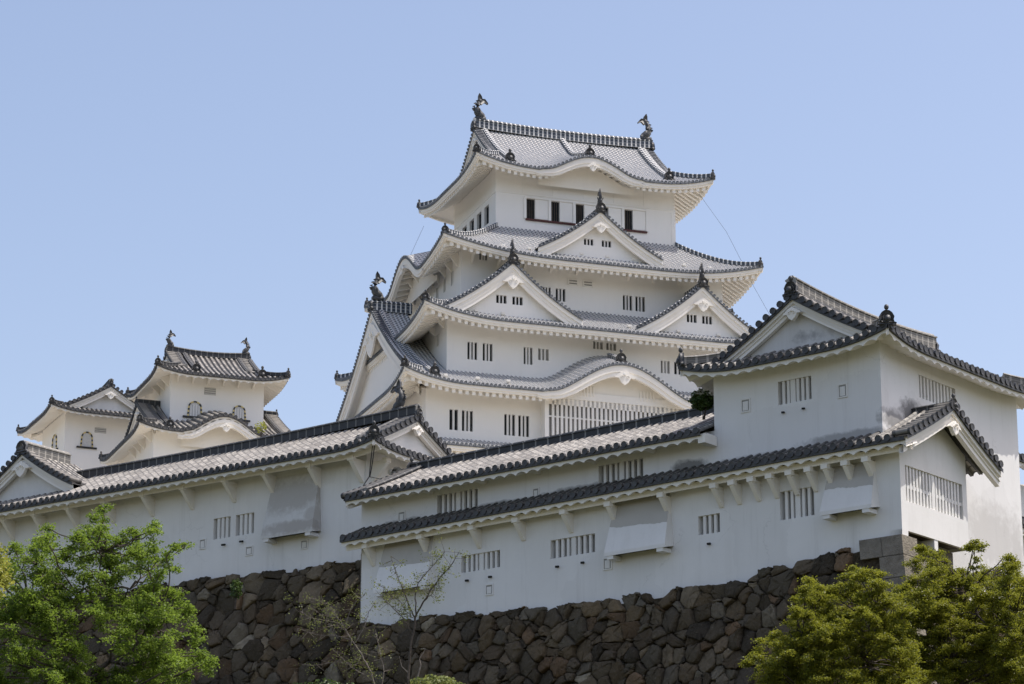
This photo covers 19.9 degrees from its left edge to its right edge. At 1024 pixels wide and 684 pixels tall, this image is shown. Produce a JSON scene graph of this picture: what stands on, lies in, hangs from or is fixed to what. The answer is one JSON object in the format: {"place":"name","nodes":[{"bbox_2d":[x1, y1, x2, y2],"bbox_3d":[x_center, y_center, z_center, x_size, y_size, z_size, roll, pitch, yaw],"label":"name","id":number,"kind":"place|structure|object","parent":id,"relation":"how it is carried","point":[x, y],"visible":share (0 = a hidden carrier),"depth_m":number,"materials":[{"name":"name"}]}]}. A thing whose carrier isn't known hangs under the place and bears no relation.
{"place":"outdoors","nodes":[
{"label":"outdoors","id":0,"kind":"place"},
{"bbox_2d":[229,580,242,609],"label":"wall plant","id":1,"kind":"object","parent":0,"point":[237,588],"depth_m":111.59,"materials":[{"name":"green plant"}]},
{"bbox_2d":[254,421,266,436],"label":"roof plant","id":2,"kind":"object","parent":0,"point":[262,425],"visible":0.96,"depth_m":205.42,"materials":[{"name":"green plant"}]},
{"bbox_2d":[0,0,1023,483],"label":"sky","id":3,"kind":"structure","parent":0,"point":[214,174],"materials":[{"name":"blue"}]},
{"bbox_3d":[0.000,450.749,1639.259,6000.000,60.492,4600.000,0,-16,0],"label":"ground","id":4,"kind":"structure","parent":0,"visible":0},
{"bbox_2d":[0,543,16,605],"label":"yellow green tree","id":5,"kind":"object","parent":4,"relation":"on","point":[3,572],"visible":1,"depth_m":41.10,"materials":[{"name":"green plant"}]},
{"bbox_2d":[16,378,134,469],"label":"keep","id":6,"kind":"structure","parent":4,"relation":"on","point":[85,430],"depth_m":237.33,"materials":[{"name":"paint"}]},
{"bbox_2d":[51,434,57,448],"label":"arched window","id":7,"kind":"structure","parent":6,"relation":"in","point":[54,440],"depth_m":238.87,"materials":[{"name":"metal"}]},
{"bbox_2d":[76,432,96,449],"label":"arched window","id":8,"kind":"structure","parent":6,"relation":"in","point":[86,442],"depth_m":236.86,"materials":[{"name":"metal"}]},
{"bbox_2d":[0,503,219,683],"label":"broadleaf tree","id":9,"kind":"object","parent":4,"relation":"on","point":[63,639],"visible":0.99,"depth_m":65.51,"materials":[{"name":"green plant"}]},
{"bbox_2d":[0,560,360,683],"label":"stone wall","id":10,"kind":"structure","parent":4,"relation":"on","point":[252,639],"depth_m":120.85,"materials":[{"name":"grey stone"}]},
{"bbox_2d":[0,379,454,602],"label":"gallery","id":11,"kind":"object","parent":10,"relation":"on","point":[273,502],"visible":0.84,"depth_m":124.98,"materials":[{"name":"paint"}]},
{"bbox_2d":[213,516,230,539],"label":"window","id":12,"kind":"structure","parent":11,"relation":"in","point":[221,526],"depth_m":124.91,"materials":[{"name":"white paint"}]},
{"bbox_2d":[235,512,253,535],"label":"window","id":13,"kind":"structure","parent":11,"relation":"in","point":[244,522],"depth_m":124.21,"materials":[{"name":"white paint"}]},
{"bbox_2d":[363,445,379,484],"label":"hanging cable","id":14,"kind":"object","parent":11,"relation":"hanging from","point":[371,465],"visible":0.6,"depth_m":119.43,"materials":[{"name":"grey metal"}]},
{"bbox_2d":[388,467,400,474],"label":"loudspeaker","id":15,"kind":"object","parent":11,"relation":"attached to","point":[393,470],"visible":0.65,"depth_m":120.77,"materials":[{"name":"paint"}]},
{"bbox_2d":[98,330,290,465],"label":"keep","id":16,"kind":"structure","parent":4,"relation":"on","point":[184,399],"depth_m":223.88,"materials":[{"name":"paint"}]},
{"bbox_2d":[183,401,201,417],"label":"arched window","id":17,"kind":"structure","parent":16,"relation":"in","point":[194,407],"depth_m":223.28,"materials":[{"name":"metal"}]},
{"bbox_2d":[232,405,249,421],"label":"arched window","id":18,"kind":"structure","parent":16,"relation":"in","point":[238,410],"depth_m":224.48,"materials":[{"name":"metal"}]},
{"bbox_2d":[293,678,353,683],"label":"bush","id":19,"kind":"object","parent":4,"relation":"on","point":[324,679],"visible":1,"depth_m":83.72,"materials":[{"name":"green plant"}]},
{"bbox_2d":[284,584,397,683],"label":"shrub","id":20,"kind":"object","parent":4,"relation":"on","point":[360,652],"visible":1,"depth_m":96.94,"materials":[{"name":"green plant"}]},
{"bbox_2d":[399,649,425,678],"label":"dead stem","id":21,"kind":"object","parent":4,"relation":"on","point":[419,667],"visible":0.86,"depth_m":94.69,"materials":[{"name":"plant"}]},
{"bbox_2d":[369,532,470,683],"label":"sapling","id":22,"kind":"object","parent":4,"relation":"on","point":[416,611],"visible":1,"depth_m":93.34,"materials":[{"name":"green plant"}]},
{"bbox_2d":[410,674,462,683],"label":"bush","id":23,"kind":"object","parent":4,"relation":"on","point":[438,679],"visible":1,"depth_m":82.05,"materials":[{"name":"green plant"}]},
{"bbox_2d":[334,93,769,453],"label":"castle keep","id":24,"kind":"structure","parent":4,"relation":"on","point":[554,282],"depth_m":243.67,"materials":[{"name":"paint"}]},
{"bbox_2d":[436,286,438,298],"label":"window","id":25,"kind":"structure","parent":24,"relation":"in","point":[437,289],"depth_m":247.14,"materials":[{"name":"white paint"}]},
{"bbox_2d":[451,270,453,285],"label":"window","id":26,"kind":"structure","parent":24,"relation":"in","point":[452,274],"depth_m":243.49,"materials":[{"name":"white paint"}]},
{"bbox_2d":[449,409,457,429],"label":"window","id":27,"kind":"structure","parent":24,"relation":"in","point":[453,417],"depth_m":233.19,"materials":[{"name":"white paint"}]},
{"bbox_2d":[462,410,472,431],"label":"window","id":28,"kind":"structure","parent":24,"relation":"in","point":[467,416],"depth_m":233.53,"materials":[{"name":"white paint"}]},
{"bbox_2d":[467,342,476,359],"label":"window","id":29,"kind":"structure","parent":24,"relation":"in","point":[471,346],"depth_m":237.68,"materials":[{"name":"white paint"}]},
{"bbox_2d":[470,218,473,230],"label":"window","id":30,"kind":"structure","parent":24,"relation":"in","point":[472,221],"depth_m":253.93,"materials":[{"name":"black paint"}]},
{"bbox_2d":[477,212,480,229],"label":"window","id":31,"kind":"structure","parent":24,"relation":"in","point":[478,215],"depth_m":252.08,"materials":[{"name":"black paint"}]},
{"bbox_2d":[479,253,486,259],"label":"window","id":32,"kind":"structure","parent":24,"relation":"in","point":[481,257],"depth_m":242.42,"materials":[{"name":"white paint"}]},
{"bbox_2d":[484,204,488,226],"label":"window","id":33,"kind":"structure","parent":24,"relation":"in","point":[486,210],"depth_m":250.18,"materials":[{"name":"black paint"}]},
{"bbox_2d":[483,343,492,360],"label":"window","id":34,"kind":"structure","parent":24,"relation":"in","point":[487,348],"depth_m":238.08,"materials":[{"name":"white paint"}]},
{"bbox_2d":[504,414,514,435],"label":"window","id":35,"kind":"structure","parent":24,"relation":"in","point":[509,419],"depth_m":234.68,"materials":[{"name":"white paint"}]},
{"bbox_2d":[518,415,528,436],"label":"window","id":36,"kind":"structure","parent":24,"relation":"in","point":[523,421],"depth_m":235.02,"materials":[{"name":"white paint"}]},
{"bbox_2d":[524,347,532,364],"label":"window","id":37,"kind":"structure","parent":24,"relation":"in","point":[528,352],"depth_m":239.25,"materials":[{"name":"white paint"}]},
{"bbox_2d":[527,198,534,218],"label":"window","id":38,"kind":"structure","parent":24,"relation":"in","point":[530,202],"depth_m":248.72,"materials":[{"name":"black paint"}]},
{"bbox_2d":[538,348,548,360],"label":"window","id":39,"kind":"structure","parent":24,"relation":"in","point":[543,354],"depth_m":239.72,"materials":[{"name":"white paint"}]},
{"bbox_2d":[543,287,550,294],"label":"window","id":40,"kind":"structure","parent":24,"relation":"in","point":[548,289],"depth_m":243.52,"materials":[{"name":"white paint"}]},
{"bbox_2d":[551,201,559,221],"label":"window","id":41,"kind":"structure","parent":24,"relation":"in","point":[558,203],"depth_m":249.39,"materials":[{"name":"black paint"}]},
{"bbox_2d":[556,288,564,301],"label":"window","id":42,"kind":"structure","parent":24,"relation":"in","point":[560,293],"depth_m":243.85,"materials":[{"name":"white paint"}]},
{"bbox_2d":[454,169,675,246],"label":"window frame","id":43,"kind":"structure","parent":24,"relation":"in","point":[498,192],"depth_m":250.00,"materials":[{"name":"paint"}]},
{"bbox_2d":[576,204,583,223],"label":"window","id":44,"kind":"structure","parent":24,"relation":"in","point":[579,208],"depth_m":250.15,"materials":[{"name":"black paint"}]},
{"bbox_2d":[593,341,602,349],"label":"window","id":45,"kind":"structure","parent":24,"relation":"in","point":[596,345],"depth_m":241.60,"materials":[{"name":"white paint"}]},
{"bbox_2d":[606,343,615,350],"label":"window","id":46,"kind":"structure","parent":24,"relation":"in","point":[609,346],"depth_m":241.95,"materials":[{"name":"white paint"}]},
{"bbox_2d":[623,295,631,310],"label":"window","id":47,"kind":"structure","parent":24,"relation":"in","point":[627,300],"depth_m":245.76,"materials":[{"name":"white paint"}]},
{"bbox_2d":[624,209,632,229],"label":"window","id":48,"kind":"structure","parent":24,"relation":"in","point":[631,211],"depth_m":251.53,"materials":[{"name":"black paint"}]},
{"bbox_2d":[635,296,644,311],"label":"window","id":49,"kind":"structure","parent":24,"relation":"in","point":[640,301],"depth_m":246.18,"materials":[{"name":"white paint"}]},
{"bbox_2d":[661,360,669,373],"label":"window","id":50,"kind":"structure","parent":24,"relation":"in","point":[665,365],"depth_m":243.13,"materials":[{"name":"white paint"}]},
{"bbox_2d":[674,362,679,374],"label":"window","id":51,"kind":"structure","parent":24,"relation":"in","point":[676,371],"depth_m":243.43,"materials":[{"name":"white paint"}]},
{"bbox_2d":[346,534,936,683],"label":"stone wall","id":52,"kind":"structure","parent":4,"relation":"on","point":[701,634],"depth_m":106.17,"materials":[{"name":"grey stone"}]},
{"bbox_2d":[340,393,1003,624],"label":"gallery","id":53,"kind":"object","parent":52,"relation":"on","point":[659,506],"visible":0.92,"depth_m":107.72,"materials":[{"name":"paint"}]},
{"bbox_2d":[437,488,477,513],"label":"window","id":54,"kind":"structure","parent":53,"relation":"in","point":[455,501],"depth_m":114.07,"materials":[{"name":"white paint"}]},
{"bbox_2d":[461,550,499,572],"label":"window","id":55,"kind":"structure","parent":53,"relation":"in","point":[491,559],"depth_m":112.16,"materials":[{"name":"white paint"}]},
{"bbox_2d":[551,533,594,558],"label":"window","id":56,"kind":"structure","parent":53,"relation":"in","point":[582,544],"depth_m":109.51,"materials":[{"name":"white paint"}]},
{"bbox_2d":[598,458,642,483],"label":"window","id":57,"kind":"structure","parent":53,"relation":"in","point":[618,471],"depth_m":109.30,"materials":[{"name":"white paint"}]},
{"bbox_2d":[688,388,713,419],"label":"bush","id":58,"kind":"object","parent":53,"relation":"on","point":[700,399],"visible":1,"depth_m":107.60,"materials":[{"name":"green plant"}]},
{"bbox_2d":[698,513,719,534],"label":"window","id":59,"kind":"structure","parent":53,"relation":"in","point":[707,524],"depth_m":105.80,"materials":[{"name":"white paint"}]},
{"bbox_2d":[780,487,813,519],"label":"window","id":60,"kind":"structure","parent":53,"relation":"in","point":[792,505],"depth_m":103.53,"materials":[{"name":"white paint"}]},
{"bbox_2d":[905,465,963,519],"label":"window","id":61,"kind":"structure","parent":53,"relation":"in","point":[924,489],"depth_m":102.72,"materials":[{"name":"white paint"}]},
{"bbox_2d":[676,275,1023,667],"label":"corner turret","id":62,"kind":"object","parent":52,"relation":"on","point":[804,364],"visible":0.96,"depth_m":105.69,"materials":[{"name":"paint"}]},
{"bbox_2d":[778,376,811,404],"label":"window","id":63,"kind":"structure","parent":62,"relation":"in","point":[798,389],"depth_m":105.08,"materials":[{"name":"white paint"}]},
{"bbox_2d":[919,375,955,402],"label":"window","id":64,"kind":"structure","parent":62,"relation":"in","point":[930,390],"depth_m":105.73,"materials":[{"name":"white paint"}]},
{"bbox_2d":[739,563,924,683],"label":"maple tree","id":65,"kind":"object","parent":4,"relation":"on","point":[838,651],"visible":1,"depth_m":67.17,"materials":[{"name":"green plant"}]},
{"bbox_2d":[877,539,1023,683],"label":"maple tree","id":66,"kind":"object","parent":4,"relation":"on","point":[977,646],"visible":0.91,"depth_m":70.91,"materials":[{"name":"green plant"}]},
{"bbox_2d":[927,574,1023,679],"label":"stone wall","id":67,"kind":"structure","parent":4,"relation":"on","point":[967,621],"depth_m":102.51,"materials":[{"name":"grey stone"}]},
{"bbox_2d":[1019,453,1023,534],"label":"wall","id":68,"kind":"structure","parent":4,"relation":"on","point":[1021,460],"depth_m":113.94,"materials":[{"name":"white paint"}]},
{"bbox_2d":[1022,516,1023,550],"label":"plaster wall","id":69,"kind":"structure","parent":4,"relation":"on","point":[1023,530],"depth_m":110.36,"materials":[{"name":"white paint"}]}
]}

